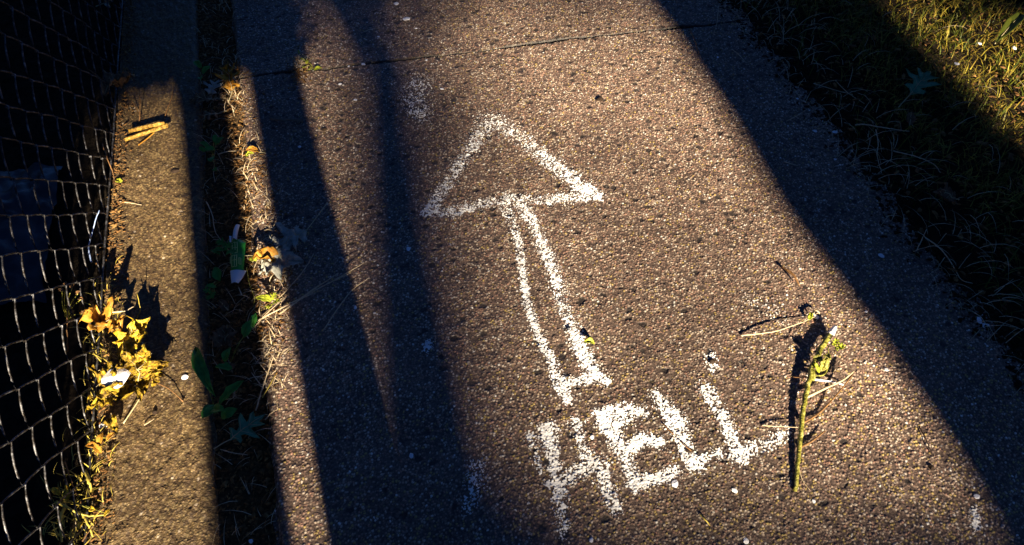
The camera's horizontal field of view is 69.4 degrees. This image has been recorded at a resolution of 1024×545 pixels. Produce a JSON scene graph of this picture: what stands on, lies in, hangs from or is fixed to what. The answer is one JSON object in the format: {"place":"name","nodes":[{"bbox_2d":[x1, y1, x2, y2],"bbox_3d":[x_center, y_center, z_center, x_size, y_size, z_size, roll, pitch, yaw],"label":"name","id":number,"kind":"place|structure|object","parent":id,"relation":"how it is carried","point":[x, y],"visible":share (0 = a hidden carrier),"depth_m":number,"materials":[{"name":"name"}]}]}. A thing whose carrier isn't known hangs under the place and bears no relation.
{"place":"outdoors","nodes":[
{"label":"outdoors","id":0,"kind":"place"},
{"bbox_2d":[0,0,123,544],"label":"soil","id":1,"kind":"structure","parent":0,"point":[15,509],"depth_m":1.57,"materials":[{"name":"brown soil"}]},
{"bbox_2d":[0,162,62,304],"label":"plastic sheet","id":2,"kind":"object","parent":1,"relation":"on","point":[13,266],"visible":0.91,"depth_m":1.56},
{"bbox_2d":[66,303,67,351],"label":"dead weed","id":3,"kind":"object","parent":1,"relation":"on","point":[67,330],"visible":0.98,"depth_m":1.34,"materials":[{"name":"brown plant"}]},
{"bbox_2d":[58,281,82,320],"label":"seed weed","id":4,"kind":"object","parent":1,"relation":"on","point":[70,287],"visible":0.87,"depth_m":1.36,"materials":[{"name":"brown plant"}]},
{"bbox_2d":[21,255,122,544],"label":"dry straw","id":5,"kind":"object","parent":1,"relation":"on","point":[67,517],"visible":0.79,"depth_m":1.24,"materials":[{"name":"yellow plant"}]},
{"bbox_2d":[64,461,76,493],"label":"straw","id":6,"kind":"object","parent":5,"relation":"on","point":[69,476],"visible":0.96,"depth_m":1.22,"materials":[{"name":"brown plant"}]},
{"bbox_2d":[51,483,110,529],"bbox_3d":[-0.702,0.371,1.204,0.099,0.038,0.050,37,61,25],"label":"weed","id":7,"kind":"object","parent":1,"relation":"on","point":[55,490],"visible":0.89,"depth_m":1.20,"materials":[{"name":"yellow plant"}]},
{"bbox_2d":[84,470,92,490],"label":"straw","id":8,"kind":"object","parent":1,"relation":"on","point":[86,474],"visible":1,"depth_m":1.22,"materials":[{"name":"yellow plant"}]},
{"bbox_2d":[85,432,113,452],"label":"leaf","id":9,"kind":"object","parent":1,"relation":"on","point":[96,447],"visible":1,"depth_m":1.26,"materials":[{"name":"orange plant"}]},
{"bbox_2d":[96,0,112,7],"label":"oak leaf","id":10,"kind":"object","parent":1,"relation":"on","point":[105,2],"visible":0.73,"depth_m":2.05,"materials":[{"name":"brown plant"}]},
{"bbox_2d":[197,0,275,544],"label":"soil","id":11,"kind":"structure","parent":0,"point":[223,498],"depth_m":1.46,"materials":[{"name":"brown soil"}]},
{"bbox_2d":[193,60,209,80],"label":"weed","id":12,"kind":"object","parent":11,"relation":"on","point":[197,63],"visible":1,"depth_m":1.88,"materials":[{"name":"green plant"}]},
{"bbox_2d":[199,135,223,170],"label":"weed","id":13,"kind":"object","parent":11,"relation":"on","point":[216,139],"visible":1,"depth_m":1.70,"materials":[{"name":"green plant"}]},
{"bbox_2d":[197,110,225,122],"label":"oak leaf","id":14,"kind":"object","parent":11,"relation":"on","point":[204,115],"visible":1,"depth_m":1.79,"materials":[{"name":"brown plant"}]},
{"bbox_2d":[203,267,220,300],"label":"weed","id":15,"kind":"object","parent":11,"relation":"on","point":[216,273],"visible":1,"depth_m":1.47,"materials":[{"name":"green plant"}]},
{"bbox_2d":[202,79,222,94],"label":"oak leaf","id":16,"kind":"object","parent":11,"relation":"on","point":[212,87],"visible":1,"depth_m":1.86,"materials":[{"name":"grey plant"}]},
{"bbox_2d":[206,201,220,239],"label":"straw","id":17,"kind":"object","parent":11,"relation":"on","point":[213,219],"visible":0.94,"depth_m":1.58,"materials":[{"name":"beige plant"}]},
{"bbox_2d":[191,346,242,418],"bbox_3d":[-0.541,0.208,1.314,0.087,0.083,0.143,-49,67,-30],"label":"broadleaf weed","id":18,"kind":"object","parent":11,"relation":"on","point":[199,367],"visible":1,"depth_m":1.30,"materials":[{"name":"green plant"}]},
{"bbox_2d":[210,237,236,254],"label":"weed","id":19,"kind":"object","parent":11,"relation":"on","point":[225,246],"visible":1,"depth_m":1.51,"materials":[{"name":"green plant"}]},
{"bbox_2d":[218,299,228,311],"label":"dry leaf","id":20,"kind":"object","parent":11,"relation":"on","point":[223,305],"visible":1,"depth_m":1.45,"materials":[{"name":"brown plant"}]},
{"bbox_2d":[209,325,239,349],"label":"dry leaf","id":21,"kind":"object","parent":11,"relation":"on","point":[222,336],"visible":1,"depth_m":1.40,"materials":[{"name":"brown plant"}]},
{"bbox_2d":[212,61,239,100],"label":"oak leaf","id":22,"kind":"object","parent":11,"relation":"on","point":[228,76],"visible":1,"depth_m":1.82,"materials":[{"name":"brown plant"}]},
{"bbox_2d":[189,0,280,544],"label":"dry straw","id":23,"kind":"object","parent":11,"relation":"on","point":[227,290],"visible":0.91,"depth_m":1.50,"materials":[{"name":"beige plant"}]},
{"bbox_2d":[215,313,256,369],"bbox_3d":[-0.511,0.136,1.392,0.030,0.047,0.130,12,54,9],"label":"weed","id":24,"kind":"object","parent":11,"relation":"on","point":[247,326],"visible":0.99,"depth_m":1.39,"materials":[{"name":"green plant"}]},
{"bbox_2d":[229,224,245,282],"bbox_3d":[-0.565,-0.041,1.523,0.036,0.015,0.156,-13,54,-9],"label":"wrapper","id":25,"kind":"object","parent":11,"relation":"on","point":[237,271],"visible":0.95,"depth_m":1.51,"materials":[{"name":"green plastic"}]},
{"bbox_2d":[195,0,281,544],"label":"leaf crumbs","id":26,"kind":"object","parent":11,"relation":"on","point":[269,465],"visible":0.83,"depth_m":1.49,"materials":[{"name":"brown plant"}]},
{"bbox_2d":[213,411,264,448],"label":"oak leaf","id":27,"kind":"object","parent":11,"relation":"on","point":[245,427],"visible":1,"depth_m":1.29,"materials":[{"name":"green plant"}]},
{"bbox_2d":[246,267,254,307],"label":"straw","id":28,"kind":"object","parent":11,"relation":"on","point":[250,286],"visible":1,"depth_m":1.48,"materials":[{"name":"beige plant"}]},
{"bbox_2d":[255,346,275,409],"bbox_3d":[-0.446,0.190,1.348,0.011,0.032,0.125,6,53,5],"label":"straw","id":29,"kind":"object","parent":11,"relation":"on","point":[265,380],"visible":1,"depth_m":1.33,"materials":[{"name":"beige plant"}]},
{"bbox_2d":[252,300,281,329],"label":"straw","id":30,"kind":"object","parent":11,"relation":"on","point":[265,314],"visible":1,"depth_m":1.43,"materials":[{"name":"beige plant"}]},
{"bbox_2d":[255,292,279,308],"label":"weed","id":31,"kind":"object","parent":11,"relation":"on","point":[266,297],"visible":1,"depth_m":1.44,"materials":[{"name":"yellow plant"}]},
{"bbox_2d":[230,0,1023,544],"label":"path","id":32,"kind":"structure","parent":0,"point":[692,230],"depth_m":1.47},
{"bbox_2d":[246,145,265,153],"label":"leaf","id":33,"kind":"object","parent":32,"relation":"on","point":[252,148],"visible":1,"depth_m":1.71,"materials":[{"name":"orange plant"}]},
{"bbox_2d":[216,36,310,391],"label":"leaf crumbs","id":34,"kind":"object","parent":32,"relation":"on","point":[266,231],"visible":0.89,"depth_m":1.63,"materials":[{"name":"brown plant"}]},
{"bbox_2d":[218,27,311,433],"bbox_3d":[-0.527,-0.214,1.659,0.257,0.023,1.243,-13,54,-9],"label":"dry straw","id":35,"kind":"object","parent":32,"relation":"on","point":[268,352],"visible":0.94,"depth_m":1.48,"materials":[{"name":"beige plant"}]},
{"bbox_2d":[252,246,278,261],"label":"oak leaf","id":36,"kind":"object","parent":32,"relation":"on","point":[267,252],"visible":0.95,"depth_m":1.50,"materials":[{"name":"orange plant"}]},
{"bbox_2d":[262,372,276,397],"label":"straw","id":37,"kind":"object","parent":32,"relation":"on","point":[269,385],"visible":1,"depth_m":1.33,"materials":[{"name":"beige plant"}]},
{"bbox_2d":[244,239,303,279],"bbox_3d":[-0.477,-0.027,1.502,0.094,0.038,0.117,-33,59,-23],"label":"oak leaf","id":38,"kind":"object","parent":32,"relation":"on","point":[285,257],"visible":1,"depth_m":1.50,"materials":[{"name":"beige plant"}]},
{"bbox_2d":[278,254,313,297],"bbox_3d":[-0.425,0.008,1.461,0.007,0.050,0.100,37,61,25],"label":"straw","id":39,"kind":"object","parent":32,"relation":"on","point":[296,279],"visible":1,"depth_m":1.46,"materials":[{"name":"beige plant"}]},
{"bbox_2d":[269,202,327,251],"bbox_3d":[-0.454,-0.105,1.554,0.071,0.040,0.167,10,53,7],"label":"oak leaf","id":40,"kind":"object","parent":32,"relation":"on","point":[291,235],"visible":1,"depth_m":1.53,"materials":[{"name":"plant"}]},
{"bbox_2d":[257,273,349,320],"bbox_3d":[-0.409,0.050,1.446,0.204,0.037,0.006,-22,56,-16],"label":"straw","id":41,"kind":"object","parent":32,"relation":"on","point":[297,299],"visible":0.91,"depth_m":1.44,"materials":[{"name":"beige plant"}]},
{"bbox_2d":[297,50,313,69],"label":"weed","id":42,"kind":"object","parent":32,"relation":"on","point":[307,62],"visible":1,"depth_m":1.91,"materials":[{"name":"green plant"}]},
{"bbox_2d":[279,273,337,313],"bbox_3d":[-0.397,0.042,1.446,0.133,0.038,0.005,-27,57,-19],"label":"straw","id":43,"kind":"object","parent":32,"relation":"on","point":[285,309],"visible":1,"depth_m":1.44,"materials":[{"name":"beige plant"}]},
{"bbox_2d":[322,277,368,330],"bbox_3d":[-0.321,0.058,1.418,0.011,0.022,0.136,28,58,20],"label":"straw","id":44,"kind":"object","parent":32,"relation":"on","point":[340,304],"visible":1,"depth_m":1.41,"materials":[{"name":"beige plant"}]},
{"bbox_2d":[329,263,363,283],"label":"straw","id":45,"kind":"object","parent":32,"relation":"on","point":[347,272],"visible":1,"depth_m":1.47,"materials":[{"name":"beige plant"}]},
{"bbox_2d":[397,73,436,125],"bbox_3d":[-0.239,-0.436,1.846,0.105,0.005,0.206,3,53,2],"label":"paint smudge","id":46,"kind":"object","parent":32,"relation":"on","point":[415,111],"visible":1,"depth_m":1.84,"materials":[{"name":"white paint"}]},
{"bbox_2d":[422,339,435,353],"bbox_3d":[-0.159,0.140,1.404,0.024,0.004,0.035,7,53,6],"label":"paint smudge","id":47,"kind":"object","parent":32,"relation":"on","point":[427,342],"visible":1,"depth_m":1.41,"materials":[{"name":"white paint"}]},
{"bbox_2d":[460,457,488,513],"bbox_3d":[-0.062,0.355,1.239,0.044,0.003,0.109,3,53,2],"label":"paint smudge","id":48,"kind":"object","parent":32,"relation":"on","point":[472,478],"visible":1,"depth_m":1.24,"materials":[{"name":"white paint"}]},
{"bbox_2d":[420,110,613,405],"bbox_3d":[0.050,-0.095,1.583,0.384,0.005,0.789,-27,57,-19],"label":"painted arrow","id":49,"kind":"object","parent":32,"relation":"on","point":[596,373],"visible":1,"depth_m":1.56,"materials":[{"name":"white paint"}]},
{"bbox_2d":[524,415,623,539],"bbox_3d":[0.108,0.337,1.252,0.136,0.006,0.208,-13,54,-9],"label":"painted letter","id":50,"kind":"object","parent":32,"relation":"on","point":[550,445],"visible":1,"depth_m":1.26,"materials":[{"name":"white paint"}]},
{"bbox_2d":[584,337,594,343],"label":"leaf","id":51,"kind":"object","parent":32,"relation":"on","point":[589,340],"visible":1,"depth_m":1.40,"materials":[{"name":"yellow plant"}]},
{"bbox_2d":[590,401,683,495],"bbox_3d":[0.214,0.296,1.284,0.109,0.005,0.178,-18,55,-13],"label":"painted letter","id":52,"kind":"object","parent":32,"relation":"on","point":[603,420],"visible":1,"depth_m":1.28,"materials":[{"name":"white paint"}]},
{"bbox_2d":[671,480,677,487],"bbox_3d":[0.273,0.354,1.240,0.012,0.004,0.014,-13,54,-9],"label":"stone chip","id":53,"kind":"object","parent":32,"relation":"on","point":[674,483],"visible":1,"depth_m":1.24,"materials":[{"name":"white stone"}]},
{"bbox_2d":[647,387,726,477],"bbox_3d":[0.287,0.278,1.298,0.091,0.004,0.177,-33,59,-23],"label":"painted letter","id":54,"kind":"object","parent":32,"relation":"on","point":[675,417],"visible":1,"depth_m":1.29,"materials":[{"name":"white paint"}]},
{"bbox_2d":[685,448,694,452],"bbox_3d":[0.307,0.306,1.275,0.016,0.004,0.010,1,53,1],"label":"bark chip","id":55,"kind":"object","parent":54,"relation":"on","point":[687,450],"visible":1,"depth_m":1.27,"materials":[{"name":"brown wood"}]},
{"bbox_2d":[703,349,719,373],"bbox_3d":[0.374,0.166,1.384,0.045,0.004,0.042,-33,59,-23],"label":"paint smudge","id":56,"kind":"object","parent":32,"relation":"on","point":[715,365],"visible":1,"depth_m":1.38,"materials":[{"name":"white paint"}]},
{"bbox_2d":[695,378,794,468],"bbox_3d":[0.389,0.276,1.299,0.135,0.005,0.189,-50,67,-30],"label":"painted letter","id":57,"kind":"object","parent":32,"relation":"on","point":[740,450],"visible":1,"depth_m":1.29,"materials":[{"name":"white paint"}]},
{"bbox_2d":[744,289,785,324],"bbox_3d":[0.499,0.066,1.461,0.078,0.003,0.096,-13,54,-9],"label":"paint smudge","id":58,"kind":"object","parent":32,"relation":"on","point":[763,308],"visible":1,"depth_m":1.46,"materials":[{"name":"white paint"}]},
{"bbox_2d":[741,316,814,335],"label":"curved stalk","id":59,"kind":"object","parent":32,"relation":"on","point":[775,330],"visible":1,"depth_m":1.41,"materials":[{"name":"plant"}]},
{"bbox_2d":[762,425,797,427],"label":"straw","id":60,"kind":"object","parent":32,"relation":"on","point":[778,426],"visible":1,"depth_m":1.29,"materials":[{"name":"beige plant"}]},
{"bbox_2d":[781,266,799,285],"bbox_3d":[0.563,0.004,1.491,0.006,0.013,0.060,-23,56,-16],"label":"seed pod","id":61,"kind":"object","parent":32,"relation":"on","point":[791,273],"visible":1,"depth_m":1.49,"materials":[{"name":"brown plant"}]},
{"bbox_2d":[808,312,812,320],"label":"leaf","id":62,"kind":"object","parent":32,"relation":"on","point":[810,315],"visible":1,"depth_m":1.43,"materials":[{"name":"yellow plant"}]},
{"bbox_2d":[792,326,854,491],"bbox_3d":[0.537,0.226,1.316,0.093,0.035,0.346,25,57,18],"label":"broken stem","id":63,"kind":"object","parent":32,"relation":"on","point":[823,366],"visible":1,"depth_m":1.34,"materials":[{"name":"plant"}]},
{"bbox_2d":[918,426,932,454],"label":"straw","id":64,"kind":"object","parent":32,"relation":"on","point":[925,439],"visible":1,"depth_m":1.28,"materials":[{"name":"brown plant"}]},
{"bbox_2d":[968,504,982,531],"bbox_3d":[0.755,0.400,1.205,0.023,0.003,0.051,17,54,13],"label":"paint smudge","id":65,"kind":"object","parent":32,"relation":"on","point":[975,522],"visible":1,"depth_m":1.20,"materials":[{"name":"white paint"}]},
{"bbox_2d":[720,0,1023,396],"bbox_3d":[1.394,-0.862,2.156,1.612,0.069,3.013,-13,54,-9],"label":"grass","id":66,"kind":"structure","parent":0,"point":[951,15],"depth_m":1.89,"materials":[{"name":"green plant"}]},
{"bbox_2d":[875,129,881,172],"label":"straw","id":67,"kind":"object","parent":66,"relation":"on","point":[877,150],"visible":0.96,"depth_m":1.71,"materials":[{"name":"beige plant"}]},
{"bbox_2d":[855,124,908,131],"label":"straw","id":68,"kind":"object","parent":66,"relation":"on","point":[879,127],"visible":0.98,"depth_m":1.75,"materials":[{"name":"beige plant"}]},
{"bbox_2d":[741,0,1023,360],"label":"leaf crumbs","id":69,"kind":"object","parent":66,"relation":"on","point":[1010,158],"visible":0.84,"depth_m":1.78,"materials":[{"name":"brown plant"}]},
{"bbox_2d":[785,0,1023,222],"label":"dry grass","id":70,"kind":"structure","parent":66,"relation":"on","point":[972,83],"depth_m":1.90,"materials":[{"name":"plant"}]},
{"bbox_2d":[893,150,940,172],"bbox_3d":[0.929,-0.259,1.692,0.110,0.012,0.014,31,58,21],"label":"straw","id":71,"kind":"object","parent":66,"relation":"on","point":[917,157],"visible":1,"depth_m":1.69,"materials":[{"name":"beige plant"}]},
{"bbox_2d":[898,68,941,106],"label":"oak leaf","id":72,"kind":"object","parent":66,"relation":"on","point":[919,82],"visible":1,"depth_m":1.81,"materials":[{"name":"plant"}]},
{"bbox_2d":[933,182,959,203],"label":"oak leaf","id":73,"kind":"object","parent":66,"relation":"on","point":[947,193],"visible":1,"depth_m":1.61,"materials":[{"name":"brown plant"}]},
{"bbox_2d":[995,12,1023,43],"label":"willow leaf","id":74,"kind":"object","parent":66,"relation":"on","point":[1013,22],"visible":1,"depth_m":1.92,"materials":[{"name":"green plant"}]},
{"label":"soil crumbs","id":75,"kind":"object","parent":66,"relation":"on","visible":0},
{"bbox_2d":[924,237,972,283],"bbox_3d":[0.893,-0.026,1.523,0.020,0.012,0.134,-20,55,-14],"label":"straw","id":76,"kind":"object","parent":75,"relation":"on","point":[946,256],"visible":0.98,"depth_m":1.52,"materials":[{"name":"beige plant"}]},
{"label":"ground","id":77,"kind":"structure","parent":0,"visible":0},
{"bbox_2d":[0,0,123,544],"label":"chain link fence","id":78,"kind":"object","parent":77,"relation":"on","point":[97,346],"visible":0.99,"depth_m":1.32,"materials":[{"name":"metal"}]},
{"bbox_2d":[88,210,99,261],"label":"straw","id":79,"kind":"object","parent":78,"relation":"hanging from","point":[91,236],"visible":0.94,"depth_m":1.51,"materials":[{"name":"blue plant"}]},
{"bbox_2d":[88,0,220,544],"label":"kerb","id":80,"kind":"structure","parent":77,"relation":"on","point":[161,479],"depth_m":1.48,"materials":[{"name":"concrete"}]},
{"bbox_2d":[85,391,122,411],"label":"maple leaf","id":81,"kind":"object","parent":80,"relation":"on","point":[97,401],"visible":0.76,"depth_m":1.29,"materials":[{"name":"yellow plant"}]},
{"bbox_2d":[102,144,114,179],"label":"straw","id":82,"kind":"object","parent":80,"relation":"on","point":[108,160],"visible":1,"depth_m":1.67,"materials":[{"name":"beige plant"}]},
{"bbox_2d":[77,0,141,543],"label":"leaf crumbs","id":83,"kind":"object","parent":80,"relation":"on","point":[113,225],"visible":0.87,"depth_m":1.55,"materials":[{"name":"brown plant"}]},
{"bbox_2d":[55,501,103,516],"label":"straw","id":84,"kind":"object","parent":83,"relation":"on","point":[69,508],"visible":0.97,"depth_m":1.19,"materials":[{"name":"yellow plant"}]},
{"bbox_2d":[58,504,65,541],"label":"straw","id":85,"kind":"object","parent":84,"relation":"on","point":[61,517],"visible":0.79,"depth_m":1.16,"materials":[{"name":"plant"}]},
{"bbox_2d":[81,512,92,536],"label":"straw","id":86,"kind":"object","parent":83,"relation":"on","point":[86,521],"visible":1,"depth_m":1.18,"materials":[{"name":"yellow plant"}]},
{"bbox_2d":[103,414,118,431],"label":"maple leaf","id":87,"kind":"object","parent":80,"relation":"on","point":[111,423],"visible":1,"depth_m":1.28,"materials":[{"name":"yellow plant"}]},
{"bbox_2d":[88,67,134,96],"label":"oak leaf","id":88,"kind":"object","parent":80,"relation":"on","point":[118,80],"visible":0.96,"depth_m":1.80,"materials":[{"name":"brown plant"}]},
{"bbox_2d":[87,339,151,423],"bbox_3d":[-0.689,0.191,1.316,0.102,0.074,0.101,37,61,25],"label":"maple leaf","id":89,"kind":"object","parent":80,"relation":"on","point":[127,389],"visible":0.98,"depth_m":1.31,"materials":[{"name":"yellow plant"}]},
{"bbox_2d":[101,368,130,388],"bbox_3d":[-0.697,0.184,1.299,0.042,0.015,0.042,23,56,17],"label":"white flake","id":90,"kind":"object","parent":89,"relation":"on","point":[122,375],"visible":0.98,"depth_m":1.29,"materials":[{"name":"paper"}]},
{"bbox_2d":[117,342,161,382],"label":"maple leaf","id":91,"kind":"object","parent":89,"relation":"on","point":[142,368],"visible":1,"depth_m":1.32,"materials":[{"name":"yellow plant"}]},
{"bbox_2d":[112,306,133,312],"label":"straw","id":92,"kind":"object","parent":80,"relation":"on","point":[121,311],"visible":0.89,"depth_m":1.43,"materials":[{"name":"beige plant"}]},
{"bbox_2d":[112,318,145,355],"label":"oak leaf","id":93,"kind":"object","parent":80,"relation":"on","point":[132,336],"visible":0.83,"depth_m":1.37,"materials":[{"name":"yellow plant"}]},
{"bbox_2d":[78,296,143,343],"bbox_3d":[-0.745,0.088,1.364,0.095,0.097,0.076,-13,54,-9],"label":"oak leaf","id":94,"kind":"object","parent":93,"relation":"on","point":[103,320],"visible":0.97,"depth_m":1.36,"materials":[{"name":"plant"}]},
{"bbox_2d":[127,316,150,337],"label":"oak leaf","id":95,"kind":"object","parent":80,"relation":"on","point":[141,325],"visible":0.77,"depth_m":1.38,"materials":[{"name":"yellow plant"}]},
{"bbox_2d":[138,81,140,120],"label":"straw","id":96,"kind":"object","parent":80,"relation":"on","point":[139,101],"visible":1,"depth_m":1.80,"materials":[{"name":"brown plant"}]},
{"bbox_2d":[124,121,168,144],"bbox_3d":[-0.862,-0.328,1.743,0.103,0.024,0.049,-13,54,-9],"label":"split wood","id":97,"kind":"object","parent":80,"relation":"on","point":[158,126],"visible":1,"depth_m":1.75,"materials":[{"name":"yellow wood"}]},
{"bbox_2d":[143,357,183,401],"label":"maple leaf","id":98,"kind":"object","parent":80,"relation":"on","point":[161,366],"visible":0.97,"depth_m":1.33,"materials":[{"name":"yellow plant"}]},
{"bbox_2d":[164,75,174,117],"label":"straw","id":99,"kind":"object","parent":80,"relation":"on","point":[170,99],"visible":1,"depth_m":1.82,"materials":[{"name":"brown plant"}]},
{"bbox_2d":[181,374,188,379],"bbox_3d":[-0.603,0.193,1.363,0.012,0.006,0.010,-13,54,-9],"label":"white flake","id":100,"kind":"object","parent":80,"relation":"on","point":[184,376],"visible":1,"depth_m":1.36,"materials":[{"name":"paper"}]},
{"bbox_2d":[188,89,223,103],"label":"oak leaf","id":101,"kind":"object","parent":80,"relation":"on","point":[202,96],"visible":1,"depth_m":1.84,"materials":[{"name":"brown plant"}]},
{"bbox_2d":[211,92,227,101],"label":"oak leaf","id":102,"kind":"object","parent":101,"relation":"on","point":[219,97],"visible":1,"depth_m":1.83,"materials":[{"name":"brown plant"}]}
]}

